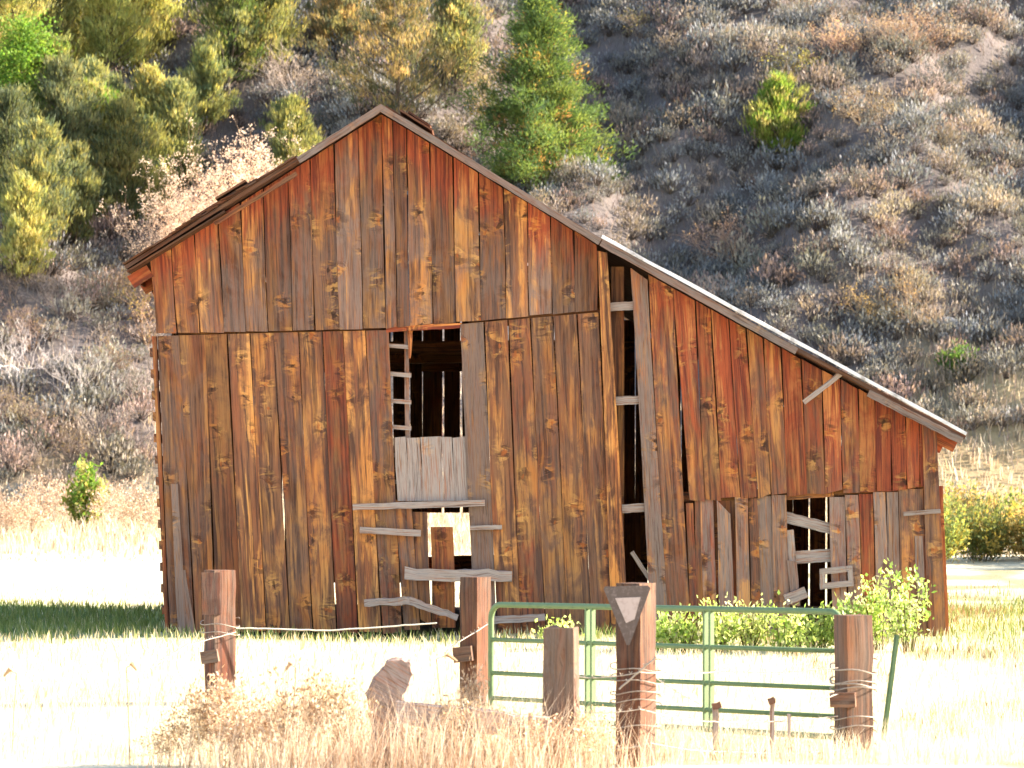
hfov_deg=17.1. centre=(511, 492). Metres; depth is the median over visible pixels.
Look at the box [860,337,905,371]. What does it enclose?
sagebrush
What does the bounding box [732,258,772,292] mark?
sagebrush
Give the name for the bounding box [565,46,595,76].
sagebrush
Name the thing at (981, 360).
sagebrush
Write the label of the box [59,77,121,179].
juniper tree
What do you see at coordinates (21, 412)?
sagebrush
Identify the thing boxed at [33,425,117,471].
bare shrub
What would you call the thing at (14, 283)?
bare shrub
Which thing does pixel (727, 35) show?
sagebrush
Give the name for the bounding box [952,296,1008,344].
sagebrush
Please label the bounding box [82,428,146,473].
sagebrush
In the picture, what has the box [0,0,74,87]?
juniper tree
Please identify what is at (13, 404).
bare shrub
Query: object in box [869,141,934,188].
sagebrush
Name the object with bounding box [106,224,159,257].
sagebrush
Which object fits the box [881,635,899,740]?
metal stake
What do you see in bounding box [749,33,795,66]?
sagebrush
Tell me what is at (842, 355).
sagebrush
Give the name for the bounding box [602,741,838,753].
barbed wire
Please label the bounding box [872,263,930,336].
bare shrub
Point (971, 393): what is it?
sagebrush
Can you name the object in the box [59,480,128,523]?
dry bush
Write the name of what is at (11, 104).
juniper tree
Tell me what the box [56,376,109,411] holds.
sagebrush
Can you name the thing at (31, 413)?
bare shrub
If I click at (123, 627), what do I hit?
meadow grass
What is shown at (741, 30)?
sagebrush
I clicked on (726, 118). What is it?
sagebrush
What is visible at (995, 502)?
autumn bush
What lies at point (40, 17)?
juniper tree
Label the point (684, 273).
sagebrush
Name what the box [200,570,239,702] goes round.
fence post
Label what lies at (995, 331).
sagebrush
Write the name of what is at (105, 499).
dry bush
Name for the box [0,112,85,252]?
juniper tree
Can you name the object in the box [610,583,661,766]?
fence post
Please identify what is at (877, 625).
leafy weed
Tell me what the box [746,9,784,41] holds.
sagebrush
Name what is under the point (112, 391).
sagebrush
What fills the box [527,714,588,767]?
dry weed
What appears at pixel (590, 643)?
tube gate
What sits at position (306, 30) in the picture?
sagebrush
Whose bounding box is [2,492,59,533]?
dry bush
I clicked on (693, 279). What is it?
sagebrush
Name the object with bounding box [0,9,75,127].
leafy tree
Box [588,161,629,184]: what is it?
sagebrush
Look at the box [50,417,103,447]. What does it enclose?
sagebrush
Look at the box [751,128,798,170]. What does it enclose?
sagebrush
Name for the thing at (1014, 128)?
sagebrush
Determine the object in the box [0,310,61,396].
bare shrub
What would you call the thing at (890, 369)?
sagebrush
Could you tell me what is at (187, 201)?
bare shrub
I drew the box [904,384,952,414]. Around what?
sagebrush
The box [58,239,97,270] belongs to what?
sagebrush
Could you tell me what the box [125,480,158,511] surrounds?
sagebrush
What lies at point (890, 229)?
sagebrush
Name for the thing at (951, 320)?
rock
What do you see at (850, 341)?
sagebrush
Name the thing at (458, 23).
juniper tree
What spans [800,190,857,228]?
sagebrush
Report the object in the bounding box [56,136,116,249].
juniper tree
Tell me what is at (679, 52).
sagebrush
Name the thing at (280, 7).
juniper tree
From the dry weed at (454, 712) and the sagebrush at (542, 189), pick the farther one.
the sagebrush at (542, 189)
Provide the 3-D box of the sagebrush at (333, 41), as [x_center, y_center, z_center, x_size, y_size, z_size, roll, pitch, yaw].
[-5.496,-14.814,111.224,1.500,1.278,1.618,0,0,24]
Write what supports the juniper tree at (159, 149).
on the ground at (132, 574)
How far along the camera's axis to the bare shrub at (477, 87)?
106.67 m
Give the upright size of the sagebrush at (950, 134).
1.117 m
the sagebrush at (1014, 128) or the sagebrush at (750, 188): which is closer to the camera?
the sagebrush at (750, 188)
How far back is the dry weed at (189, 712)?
26.53 m
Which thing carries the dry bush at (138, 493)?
on the ground at (132, 574)
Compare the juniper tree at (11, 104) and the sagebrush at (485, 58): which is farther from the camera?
the sagebrush at (485, 58)
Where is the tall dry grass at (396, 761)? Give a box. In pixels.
[78,673,736,767]
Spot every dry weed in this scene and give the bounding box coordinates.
[133,725,197,767]
[147,699,215,766]
[178,673,241,764]
[181,669,267,766]
[197,702,253,765]
[204,679,286,767]
[240,686,303,765]
[256,657,345,767]
[293,669,336,766]
[296,670,383,765]
[362,720,432,764]
[398,711,462,767]
[428,687,490,761]
[454,657,489,756]
[490,702,558,767]
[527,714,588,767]
[559,704,622,767]
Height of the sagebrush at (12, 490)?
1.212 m
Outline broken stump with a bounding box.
[365,657,413,767]
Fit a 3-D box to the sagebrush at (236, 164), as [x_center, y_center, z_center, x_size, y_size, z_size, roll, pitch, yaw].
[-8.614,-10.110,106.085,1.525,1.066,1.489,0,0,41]
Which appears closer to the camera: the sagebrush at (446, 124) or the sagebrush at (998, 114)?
the sagebrush at (446, 124)
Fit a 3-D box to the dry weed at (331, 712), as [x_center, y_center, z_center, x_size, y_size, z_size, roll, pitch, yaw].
[-1.318,1.734,25.753,0.599,0.807,0.514,0,0,-40]
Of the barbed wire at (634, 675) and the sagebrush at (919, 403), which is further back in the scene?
the sagebrush at (919, 403)
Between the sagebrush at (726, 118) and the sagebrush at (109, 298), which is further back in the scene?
the sagebrush at (726, 118)
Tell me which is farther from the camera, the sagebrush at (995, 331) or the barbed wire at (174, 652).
the sagebrush at (995, 331)
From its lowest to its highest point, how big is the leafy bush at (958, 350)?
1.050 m
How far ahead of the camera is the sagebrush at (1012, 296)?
96.62 m
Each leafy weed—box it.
[529,614,583,649]
[656,603,702,653]
[656,611,678,651]
[688,595,749,652]
[725,592,774,645]
[763,590,822,652]
[793,601,844,647]
[819,590,877,642]
[851,567,894,650]
[872,558,936,651]
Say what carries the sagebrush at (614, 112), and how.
on the ground at (132, 574)
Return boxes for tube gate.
[488,602,840,739]
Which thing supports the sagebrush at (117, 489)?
on the ground at (132, 574)
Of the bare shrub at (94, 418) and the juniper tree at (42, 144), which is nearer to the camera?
the bare shrub at (94, 418)
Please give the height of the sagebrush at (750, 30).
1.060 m
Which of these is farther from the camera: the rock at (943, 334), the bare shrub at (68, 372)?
the rock at (943, 334)
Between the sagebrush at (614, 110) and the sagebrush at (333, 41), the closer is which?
the sagebrush at (614, 110)
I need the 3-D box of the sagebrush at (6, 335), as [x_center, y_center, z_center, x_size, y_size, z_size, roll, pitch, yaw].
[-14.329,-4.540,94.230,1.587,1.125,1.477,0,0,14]
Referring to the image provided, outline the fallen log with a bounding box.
[394,700,549,739]
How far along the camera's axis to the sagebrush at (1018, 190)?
100.63 m
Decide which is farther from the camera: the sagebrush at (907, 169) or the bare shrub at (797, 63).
the bare shrub at (797, 63)
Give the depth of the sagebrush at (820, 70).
106.01 m
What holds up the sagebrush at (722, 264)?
on the ground at (132, 574)
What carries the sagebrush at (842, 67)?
on the ground at (132, 574)
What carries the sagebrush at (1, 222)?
on the ground at (132, 574)
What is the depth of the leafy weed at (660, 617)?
36.80 m
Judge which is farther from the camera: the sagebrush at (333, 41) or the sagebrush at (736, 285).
the sagebrush at (333, 41)
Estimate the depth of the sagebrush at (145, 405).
91.73 m
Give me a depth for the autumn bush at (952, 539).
65.36 m
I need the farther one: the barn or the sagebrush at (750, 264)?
the sagebrush at (750, 264)
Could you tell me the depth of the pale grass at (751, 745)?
31.02 m
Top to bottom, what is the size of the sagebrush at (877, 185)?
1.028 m
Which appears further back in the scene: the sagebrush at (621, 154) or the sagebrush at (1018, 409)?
the sagebrush at (621, 154)
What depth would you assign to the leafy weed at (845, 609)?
36.80 m
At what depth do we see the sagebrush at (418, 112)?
104.80 m
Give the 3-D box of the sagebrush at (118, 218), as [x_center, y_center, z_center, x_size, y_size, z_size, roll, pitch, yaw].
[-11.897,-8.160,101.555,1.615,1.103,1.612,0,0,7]
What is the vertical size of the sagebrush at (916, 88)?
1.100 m
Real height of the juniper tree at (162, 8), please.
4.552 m
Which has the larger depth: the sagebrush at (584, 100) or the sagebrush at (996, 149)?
the sagebrush at (584, 100)
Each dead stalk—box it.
[3,667,16,763]
[126,661,136,764]
[285,661,295,756]
[436,652,457,704]
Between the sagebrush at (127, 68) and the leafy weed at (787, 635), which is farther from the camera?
the sagebrush at (127, 68)
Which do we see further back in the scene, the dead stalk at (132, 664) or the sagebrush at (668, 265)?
the sagebrush at (668, 265)
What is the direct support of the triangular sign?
attached to the fence post at (636, 654)
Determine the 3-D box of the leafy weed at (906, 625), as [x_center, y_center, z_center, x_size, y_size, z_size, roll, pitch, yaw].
[4.250,1.215,36.702,0.719,1.046,0.659,0,0,0]
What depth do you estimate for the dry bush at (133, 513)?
78.41 m
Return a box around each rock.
[937,332,948,341]
[939,316,956,329]
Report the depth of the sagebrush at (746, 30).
108.80 m
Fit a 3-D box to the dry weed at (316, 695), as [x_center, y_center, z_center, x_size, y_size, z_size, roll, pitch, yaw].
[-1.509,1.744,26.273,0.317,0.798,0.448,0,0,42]
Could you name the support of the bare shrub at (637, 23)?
on the ground at (132, 574)
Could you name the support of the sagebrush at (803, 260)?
on the ground at (132, 574)
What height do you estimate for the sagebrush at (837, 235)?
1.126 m
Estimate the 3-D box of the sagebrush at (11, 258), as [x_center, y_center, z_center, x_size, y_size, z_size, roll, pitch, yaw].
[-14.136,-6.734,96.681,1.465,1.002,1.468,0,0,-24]
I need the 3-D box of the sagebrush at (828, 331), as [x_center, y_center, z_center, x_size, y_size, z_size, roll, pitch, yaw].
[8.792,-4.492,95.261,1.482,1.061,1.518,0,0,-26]
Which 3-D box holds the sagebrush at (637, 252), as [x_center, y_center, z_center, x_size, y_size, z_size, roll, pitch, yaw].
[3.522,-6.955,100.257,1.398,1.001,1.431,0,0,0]
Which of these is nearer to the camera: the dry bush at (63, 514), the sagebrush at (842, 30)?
the dry bush at (63, 514)
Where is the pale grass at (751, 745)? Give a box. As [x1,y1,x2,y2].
[0,634,1023,765]
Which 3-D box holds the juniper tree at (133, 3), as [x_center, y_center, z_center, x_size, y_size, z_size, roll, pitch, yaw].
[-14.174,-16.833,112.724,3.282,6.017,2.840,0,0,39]
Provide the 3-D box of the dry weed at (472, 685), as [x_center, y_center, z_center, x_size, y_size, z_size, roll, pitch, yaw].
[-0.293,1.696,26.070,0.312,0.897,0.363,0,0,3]
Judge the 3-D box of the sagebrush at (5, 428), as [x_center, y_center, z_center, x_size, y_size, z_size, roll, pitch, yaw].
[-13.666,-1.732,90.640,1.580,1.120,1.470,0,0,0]
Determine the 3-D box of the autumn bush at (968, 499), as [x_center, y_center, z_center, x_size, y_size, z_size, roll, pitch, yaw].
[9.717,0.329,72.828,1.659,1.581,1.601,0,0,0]
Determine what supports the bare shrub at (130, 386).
on the ground at (132, 574)
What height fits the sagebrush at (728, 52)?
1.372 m
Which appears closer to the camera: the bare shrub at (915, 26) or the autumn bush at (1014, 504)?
the autumn bush at (1014, 504)
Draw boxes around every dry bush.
[0,489,68,534]
[0,492,33,536]
[0,499,39,535]
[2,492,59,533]
[16,471,71,521]
[30,482,74,523]
[38,475,74,513]
[50,479,112,514]
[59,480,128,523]
[75,475,141,528]
[100,492,139,520]
[108,477,152,515]
[118,494,158,528]
[121,488,159,521]
[133,489,159,534]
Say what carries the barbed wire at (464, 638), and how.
attached to the fence post at (475, 599)
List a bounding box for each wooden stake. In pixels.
[711,701,721,759]
[767,696,775,754]
[787,714,791,760]
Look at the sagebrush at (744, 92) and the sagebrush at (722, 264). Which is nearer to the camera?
the sagebrush at (722, 264)
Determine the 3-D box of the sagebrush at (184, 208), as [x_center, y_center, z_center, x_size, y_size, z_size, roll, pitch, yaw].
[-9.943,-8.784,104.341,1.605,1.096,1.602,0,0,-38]
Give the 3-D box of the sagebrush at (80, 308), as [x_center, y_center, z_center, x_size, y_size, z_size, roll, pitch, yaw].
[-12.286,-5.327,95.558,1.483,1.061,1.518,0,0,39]
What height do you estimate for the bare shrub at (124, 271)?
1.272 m
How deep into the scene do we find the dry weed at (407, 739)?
26.16 m
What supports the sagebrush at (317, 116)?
on the ground at (132, 574)
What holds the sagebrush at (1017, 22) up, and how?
on the ground at (132, 574)
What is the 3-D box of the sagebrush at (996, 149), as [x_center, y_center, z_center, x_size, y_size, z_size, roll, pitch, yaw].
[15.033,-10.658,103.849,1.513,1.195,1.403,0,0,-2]
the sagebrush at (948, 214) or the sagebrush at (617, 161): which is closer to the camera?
the sagebrush at (948, 214)
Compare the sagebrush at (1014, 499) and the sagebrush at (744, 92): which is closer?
the sagebrush at (1014, 499)
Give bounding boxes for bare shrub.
[0,255,31,300]
[0,302,71,365]
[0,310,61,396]
[0,385,48,425]
[0,432,59,471]
[5,393,95,445]
[8,271,106,315]
[29,341,129,404]
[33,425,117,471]
[63,394,137,439]
[71,334,147,376]
[88,259,140,296]
[96,151,229,312]
[107,364,159,398]
[108,423,156,457]
[112,277,155,346]
[166,113,313,222]
[239,40,339,103]
[447,61,500,120]
[615,6,674,40]
[670,201,773,263]
[760,44,826,74]
[795,9,865,69]
[822,80,901,125]
[840,282,908,330]
[856,3,978,64]
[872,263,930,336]
[909,51,959,100]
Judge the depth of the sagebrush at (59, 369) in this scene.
93.43 m
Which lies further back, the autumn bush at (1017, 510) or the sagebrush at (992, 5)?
the sagebrush at (992, 5)
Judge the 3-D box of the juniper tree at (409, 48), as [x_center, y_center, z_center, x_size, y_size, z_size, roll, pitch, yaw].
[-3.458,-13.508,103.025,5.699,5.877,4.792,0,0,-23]
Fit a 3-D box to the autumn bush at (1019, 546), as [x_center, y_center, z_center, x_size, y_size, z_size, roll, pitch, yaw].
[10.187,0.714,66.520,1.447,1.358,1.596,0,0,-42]
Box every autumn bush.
[943,482,984,535]
[943,492,974,562]
[944,472,998,512]
[946,502,1022,561]
[948,492,1015,551]
[981,477,1023,518]
[985,485,1023,553]
[992,496,1023,559]
[1008,502,1023,554]
[1011,516,1023,538]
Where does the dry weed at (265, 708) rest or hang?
on the ground at (132, 574)
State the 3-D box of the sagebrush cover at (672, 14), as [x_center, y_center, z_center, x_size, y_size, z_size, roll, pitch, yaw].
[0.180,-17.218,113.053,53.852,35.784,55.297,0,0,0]
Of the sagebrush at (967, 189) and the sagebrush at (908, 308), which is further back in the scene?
the sagebrush at (967, 189)
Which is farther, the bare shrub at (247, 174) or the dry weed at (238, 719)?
the bare shrub at (247, 174)
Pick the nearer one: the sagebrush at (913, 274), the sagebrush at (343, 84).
the sagebrush at (913, 274)
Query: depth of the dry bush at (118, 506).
83.22 m
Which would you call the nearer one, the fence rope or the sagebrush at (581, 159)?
the fence rope
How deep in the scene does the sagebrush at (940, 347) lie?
93.92 m
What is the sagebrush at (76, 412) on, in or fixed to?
on the ground at (132, 574)
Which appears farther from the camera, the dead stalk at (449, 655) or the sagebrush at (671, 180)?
the sagebrush at (671, 180)
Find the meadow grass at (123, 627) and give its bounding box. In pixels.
[0,580,1023,760]
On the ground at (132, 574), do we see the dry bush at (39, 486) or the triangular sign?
the dry bush at (39, 486)
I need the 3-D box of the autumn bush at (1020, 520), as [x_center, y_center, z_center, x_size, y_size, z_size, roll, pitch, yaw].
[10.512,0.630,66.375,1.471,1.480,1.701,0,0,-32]
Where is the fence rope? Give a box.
[236,622,436,630]
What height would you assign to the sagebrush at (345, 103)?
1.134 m
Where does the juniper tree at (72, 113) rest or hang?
on the ground at (132, 574)
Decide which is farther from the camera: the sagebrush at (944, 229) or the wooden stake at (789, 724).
the sagebrush at (944, 229)
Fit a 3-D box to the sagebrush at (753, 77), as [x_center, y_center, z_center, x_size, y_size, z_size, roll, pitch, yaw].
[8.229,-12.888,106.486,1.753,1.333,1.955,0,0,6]
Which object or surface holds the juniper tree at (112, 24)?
on the ground at (132, 574)
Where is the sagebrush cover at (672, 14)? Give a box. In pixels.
[0,0,1023,511]
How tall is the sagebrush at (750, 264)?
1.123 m
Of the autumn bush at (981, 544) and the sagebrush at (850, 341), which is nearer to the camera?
the autumn bush at (981, 544)
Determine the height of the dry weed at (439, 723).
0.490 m
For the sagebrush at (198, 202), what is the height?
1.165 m
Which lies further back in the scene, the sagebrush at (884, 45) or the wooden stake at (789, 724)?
the sagebrush at (884, 45)
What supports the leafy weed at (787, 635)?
on the ground at (132, 574)
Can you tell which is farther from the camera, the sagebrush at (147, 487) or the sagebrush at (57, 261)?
the sagebrush at (57, 261)
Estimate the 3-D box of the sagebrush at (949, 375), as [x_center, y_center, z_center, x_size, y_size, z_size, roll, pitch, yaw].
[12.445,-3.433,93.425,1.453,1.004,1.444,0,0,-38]
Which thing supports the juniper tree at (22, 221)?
on the ground at (132, 574)
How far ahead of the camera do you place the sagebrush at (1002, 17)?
112.04 m
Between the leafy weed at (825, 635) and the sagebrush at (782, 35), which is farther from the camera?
the sagebrush at (782, 35)
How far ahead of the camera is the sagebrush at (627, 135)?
106.40 m
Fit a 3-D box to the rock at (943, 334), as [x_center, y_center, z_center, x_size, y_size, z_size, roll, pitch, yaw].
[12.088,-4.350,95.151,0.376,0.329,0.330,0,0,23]
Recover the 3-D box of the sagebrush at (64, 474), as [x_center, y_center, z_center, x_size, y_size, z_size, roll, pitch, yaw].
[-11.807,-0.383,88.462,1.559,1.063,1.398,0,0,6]
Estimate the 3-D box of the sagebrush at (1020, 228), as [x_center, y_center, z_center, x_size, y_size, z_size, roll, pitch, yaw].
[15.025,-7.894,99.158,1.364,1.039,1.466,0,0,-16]
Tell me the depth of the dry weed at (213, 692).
26.39 m
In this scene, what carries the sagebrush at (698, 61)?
on the ground at (132, 574)
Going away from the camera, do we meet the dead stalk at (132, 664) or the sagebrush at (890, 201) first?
the dead stalk at (132, 664)
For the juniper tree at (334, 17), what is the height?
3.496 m
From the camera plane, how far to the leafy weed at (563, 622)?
36.99 m
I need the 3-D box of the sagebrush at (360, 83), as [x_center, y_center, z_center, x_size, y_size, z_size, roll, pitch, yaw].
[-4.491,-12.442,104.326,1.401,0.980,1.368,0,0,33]
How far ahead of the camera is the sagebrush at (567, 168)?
102.02 m
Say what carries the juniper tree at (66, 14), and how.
on the ground at (132, 574)
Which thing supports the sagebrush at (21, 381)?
on the ground at (132, 574)
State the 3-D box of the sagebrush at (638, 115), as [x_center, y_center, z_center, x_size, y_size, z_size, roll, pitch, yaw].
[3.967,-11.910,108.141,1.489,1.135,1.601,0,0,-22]
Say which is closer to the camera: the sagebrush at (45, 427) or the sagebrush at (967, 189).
the sagebrush at (45, 427)
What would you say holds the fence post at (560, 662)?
on the ground at (132, 574)
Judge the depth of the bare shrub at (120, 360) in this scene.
93.70 m
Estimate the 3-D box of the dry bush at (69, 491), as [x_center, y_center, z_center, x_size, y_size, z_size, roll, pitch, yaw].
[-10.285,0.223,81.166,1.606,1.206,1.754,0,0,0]
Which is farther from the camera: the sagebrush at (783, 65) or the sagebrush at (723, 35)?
the sagebrush at (723, 35)
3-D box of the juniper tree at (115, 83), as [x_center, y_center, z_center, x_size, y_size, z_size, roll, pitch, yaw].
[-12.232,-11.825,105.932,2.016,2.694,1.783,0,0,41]
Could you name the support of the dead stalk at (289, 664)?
on the ground at (132, 574)
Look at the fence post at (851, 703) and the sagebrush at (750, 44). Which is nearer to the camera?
the fence post at (851, 703)
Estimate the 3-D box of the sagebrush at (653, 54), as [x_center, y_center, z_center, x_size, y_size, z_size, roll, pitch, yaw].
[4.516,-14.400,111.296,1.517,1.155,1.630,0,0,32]
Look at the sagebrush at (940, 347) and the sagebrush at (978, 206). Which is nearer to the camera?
the sagebrush at (940, 347)
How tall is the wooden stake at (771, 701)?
0.617 m
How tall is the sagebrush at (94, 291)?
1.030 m
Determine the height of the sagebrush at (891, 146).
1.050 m
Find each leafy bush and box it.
[59,453,111,529]
[933,338,979,374]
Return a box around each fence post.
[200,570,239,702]
[452,577,490,708]
[542,625,579,767]
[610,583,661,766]
[829,614,877,756]
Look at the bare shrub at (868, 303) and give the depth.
95.60 m
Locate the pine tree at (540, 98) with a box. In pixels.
[440,0,640,192]
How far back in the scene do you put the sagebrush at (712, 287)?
97.82 m
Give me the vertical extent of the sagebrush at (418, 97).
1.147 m
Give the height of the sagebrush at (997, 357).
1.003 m
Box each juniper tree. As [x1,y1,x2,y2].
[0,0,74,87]
[0,79,53,157]
[0,84,62,210]
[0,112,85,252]
[0,168,55,287]
[11,0,72,41]
[23,29,78,114]
[27,0,96,74]
[29,48,107,199]
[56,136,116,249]
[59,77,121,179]
[65,0,141,56]
[68,0,158,73]
[73,52,129,144]
[86,87,167,229]
[103,70,135,110]
[111,0,180,71]
[120,61,171,136]
[130,109,183,226]
[139,0,191,50]
[146,72,213,194]
[175,37,242,134]
[176,0,285,97]
[232,0,311,74]
[256,90,326,170]
[290,0,490,116]
[297,0,378,56]
[418,0,500,91]
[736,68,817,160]
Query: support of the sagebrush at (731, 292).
on the ground at (132, 574)
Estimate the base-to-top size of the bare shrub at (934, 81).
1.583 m
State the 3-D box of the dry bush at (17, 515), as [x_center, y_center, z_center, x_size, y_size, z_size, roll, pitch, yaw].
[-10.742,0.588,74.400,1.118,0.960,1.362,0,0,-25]
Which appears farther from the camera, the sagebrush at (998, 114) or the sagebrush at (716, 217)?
the sagebrush at (998, 114)
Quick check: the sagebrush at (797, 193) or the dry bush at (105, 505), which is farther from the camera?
the sagebrush at (797, 193)
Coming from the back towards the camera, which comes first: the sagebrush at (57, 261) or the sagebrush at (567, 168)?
the sagebrush at (567, 168)
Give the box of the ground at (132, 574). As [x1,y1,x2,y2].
[0,0,1023,767]
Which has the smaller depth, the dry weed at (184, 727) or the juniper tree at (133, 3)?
the dry weed at (184, 727)
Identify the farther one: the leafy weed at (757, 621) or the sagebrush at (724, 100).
the sagebrush at (724, 100)
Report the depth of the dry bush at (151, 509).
75.70 m
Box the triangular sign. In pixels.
[604,586,649,644]
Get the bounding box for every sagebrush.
[0,209,7,230]
[0,242,39,270]
[0,319,25,347]
[0,354,37,389]
[0,408,29,447]
[0,427,38,467]
[0,479,47,512]
[1,399,49,426]
[5,418,62,451]
[17,418,64,449]
[18,481,63,510]
[24,393,66,422]
[32,383,107,429]
[34,233,87,276]
[34,459,78,495]
[39,345,92,378]
[41,285,101,320]
[47,228,76,246]
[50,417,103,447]
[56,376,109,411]
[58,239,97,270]
[59,277,109,308]
[62,465,108,490]
[66,343,130,389]
[69,276,118,310]
[75,234,120,271]
[77,369,136,411]
[82,335,132,365]
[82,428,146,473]
[84,266,123,291]
[84,425,144,459]
[85,199,142,242]
[89,202,141,236]
[93,279,132,310]
[104,481,135,502]
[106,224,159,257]
[106,449,154,479]
[108,213,152,233]
[111,63,143,77]
[111,386,154,421]
[113,471,158,507]
[120,317,165,343]
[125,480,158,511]
[131,214,162,237]
[165,0,203,11]
[166,57,185,76]
[171,191,201,221]
[173,186,213,217]
[212,153,261,183]
[272,75,316,104]
[292,1,322,21]
[296,9,319,41]
[303,105,322,124]
[306,104,334,134]
[318,56,364,89]
[319,80,356,106]
[321,85,367,118]
[326,29,363,57]
[328,75,351,98]
[343,72,384,99]
[354,58,391,87]
[383,62,422,87]
[400,79,437,109]
[403,93,442,118]
[427,108,470,140]
[465,59,493,79]
[465,148,495,170]
[476,48,499,74]
[482,27,522,66]
[523,180,563,199]
[530,185,572,208]
[541,169,567,192]
[546,149,599,183]
[551,154,605,183]
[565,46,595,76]
[570,145,619,185]
[571,53,602,83]
[574,85,601,110]
[579,93,609,118]
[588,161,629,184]
[595,121,645,153]
[595,145,633,168]
[596,95,644,127]
[600,138,639,165]
[603,102,643,130]
[604,90,650,114]
[605,100,661,133]
[616,209,655,240]
[618,103,656,127]
[620,241,649,263]
[630,38,666,69]
[643,162,694,193]
[651,240,693,275]
[654,89,690,123]
[657,246,696,277]
[658,83,710,114]
[658,260,691,282]
[663,32,709,66]
[665,265,695,286]
[677,42,722,73]
[677,269,718,292]
[683,266,731,289]
[684,5,734,50]
[684,79,748,118]
[684,246,729,281]
[687,200,736,229]
[689,270,728,296]
[692,271,740,305]
[695,251,740,282]
[696,93,740,127]
[701,273,747,307]
[702,229,760,267]
[705,194,748,226]
[706,24,750,51]
[706,32,759,72]
[707,75,762,105]
[710,271,751,300]
[714,21,742,50]
[724,18,756,47]
[726,15,773,44]
[726,243,771,276]
[731,26,775,58]
[732,17,775,44]
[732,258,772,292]
[737,164,786,195]
[739,195,794,238]
[740,128,774,148]
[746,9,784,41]
[746,249,803,289]
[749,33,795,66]
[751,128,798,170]
[752,60,797,93]
[759,38,815,78]
[762,190,808,226]
[770,23,813,50]
[774,0,821,27]
[779,23,821,54]
[781,229,837,260]
[784,177,827,205]
[786,239,841,275]
[788,57,841,91]
[793,197,844,231]
[797,314,852,349]
[800,161,835,183]
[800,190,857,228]
[808,213,864,251]
[814,45,863,70]
[814,329,876,365]
[817,52,864,85]
[818,15,863,46]
[819,277,867,310]
[831,321,877,354]
[836,234,888,273]
[838,14,884,43]
[842,285,892,316]
[847,164,897,197]
[847,301,896,335]
[859,131,908,163]
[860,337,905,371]
[864,89,904,118]
[864,200,909,228]
[865,28,910,57]
[865,351,915,382]
[866,15,902,46]
[867,215,917,248]
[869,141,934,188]
[869,291,928,327]
[871,187,916,216]
[877,369,928,402]
[886,29,935,62]
[886,88,948,128]
[888,262,937,294]
[892,75,942,106]
[893,93,943,135]
[897,274,952,307]
[899,0,948,16]
[899,395,933,415]
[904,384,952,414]
[906,364,958,393]
[907,300,949,329]
[908,52,955,91]
[919,216,961,248]
[920,336,974,369]
[923,117,964,149]
[923,308,973,340]
[927,194,976,231]
[930,351,990,384]
[934,112,973,135]
[936,19,974,45]
[940,393,995,429]
[941,190,992,217]
[943,477,993,507]
[947,378,997,407]
[948,178,998,210]
[949,106,1002,138]
[951,344,993,374]
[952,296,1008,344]
[963,0,1009,17]
[969,182,1016,215]
[972,169,1016,197]
[974,92,1016,125]
[975,312,1015,343]
[979,340,1023,369]
[980,1,1016,33]
[980,164,1023,193]
[981,128,1023,162]
[984,125,1023,146]
[988,273,1023,308]
[994,323,1023,353]
[995,117,1023,142]
[995,291,1023,326]
[997,5,1023,38]
[998,250,1023,287]
[999,187,1023,215]
[999,485,1023,507]
[1001,401,1023,423]
[1002,69,1023,105]
[1003,208,1023,237]
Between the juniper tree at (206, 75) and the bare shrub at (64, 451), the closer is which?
the bare shrub at (64, 451)
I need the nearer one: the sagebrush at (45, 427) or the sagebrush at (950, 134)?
the sagebrush at (45, 427)
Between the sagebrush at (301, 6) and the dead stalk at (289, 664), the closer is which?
the dead stalk at (289, 664)
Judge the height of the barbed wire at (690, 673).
0.079 m
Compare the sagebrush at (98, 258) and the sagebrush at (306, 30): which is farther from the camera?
the sagebrush at (306, 30)
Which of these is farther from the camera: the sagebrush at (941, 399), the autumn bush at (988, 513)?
the sagebrush at (941, 399)
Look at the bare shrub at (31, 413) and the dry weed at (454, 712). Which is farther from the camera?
the bare shrub at (31, 413)
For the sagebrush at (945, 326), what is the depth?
94.92 m
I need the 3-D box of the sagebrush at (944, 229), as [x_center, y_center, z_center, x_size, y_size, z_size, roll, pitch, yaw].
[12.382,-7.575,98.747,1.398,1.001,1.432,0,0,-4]
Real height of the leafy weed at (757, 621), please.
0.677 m
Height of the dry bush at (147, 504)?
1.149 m
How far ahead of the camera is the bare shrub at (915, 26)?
107.61 m
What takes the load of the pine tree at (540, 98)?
on the ground at (132, 574)
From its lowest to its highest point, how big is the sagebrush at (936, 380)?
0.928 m
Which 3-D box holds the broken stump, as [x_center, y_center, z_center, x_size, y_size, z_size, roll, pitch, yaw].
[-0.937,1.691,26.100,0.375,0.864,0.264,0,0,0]
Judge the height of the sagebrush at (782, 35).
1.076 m
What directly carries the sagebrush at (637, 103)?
on the ground at (132, 574)
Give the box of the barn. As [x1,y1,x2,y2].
[122,104,966,636]
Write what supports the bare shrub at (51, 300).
on the ground at (132, 574)
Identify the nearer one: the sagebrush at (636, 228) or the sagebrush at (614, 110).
the sagebrush at (636, 228)
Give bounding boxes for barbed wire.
[150,630,236,667]
[440,623,487,651]
[577,706,837,722]
[579,667,837,677]
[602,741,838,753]
[618,657,655,689]
[656,678,699,704]
[812,693,837,701]
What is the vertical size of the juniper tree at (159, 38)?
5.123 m
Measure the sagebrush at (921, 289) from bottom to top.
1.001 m
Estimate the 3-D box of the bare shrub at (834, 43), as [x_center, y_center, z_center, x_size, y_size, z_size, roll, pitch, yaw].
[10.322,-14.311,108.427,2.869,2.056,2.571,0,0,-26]
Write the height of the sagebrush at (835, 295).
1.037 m

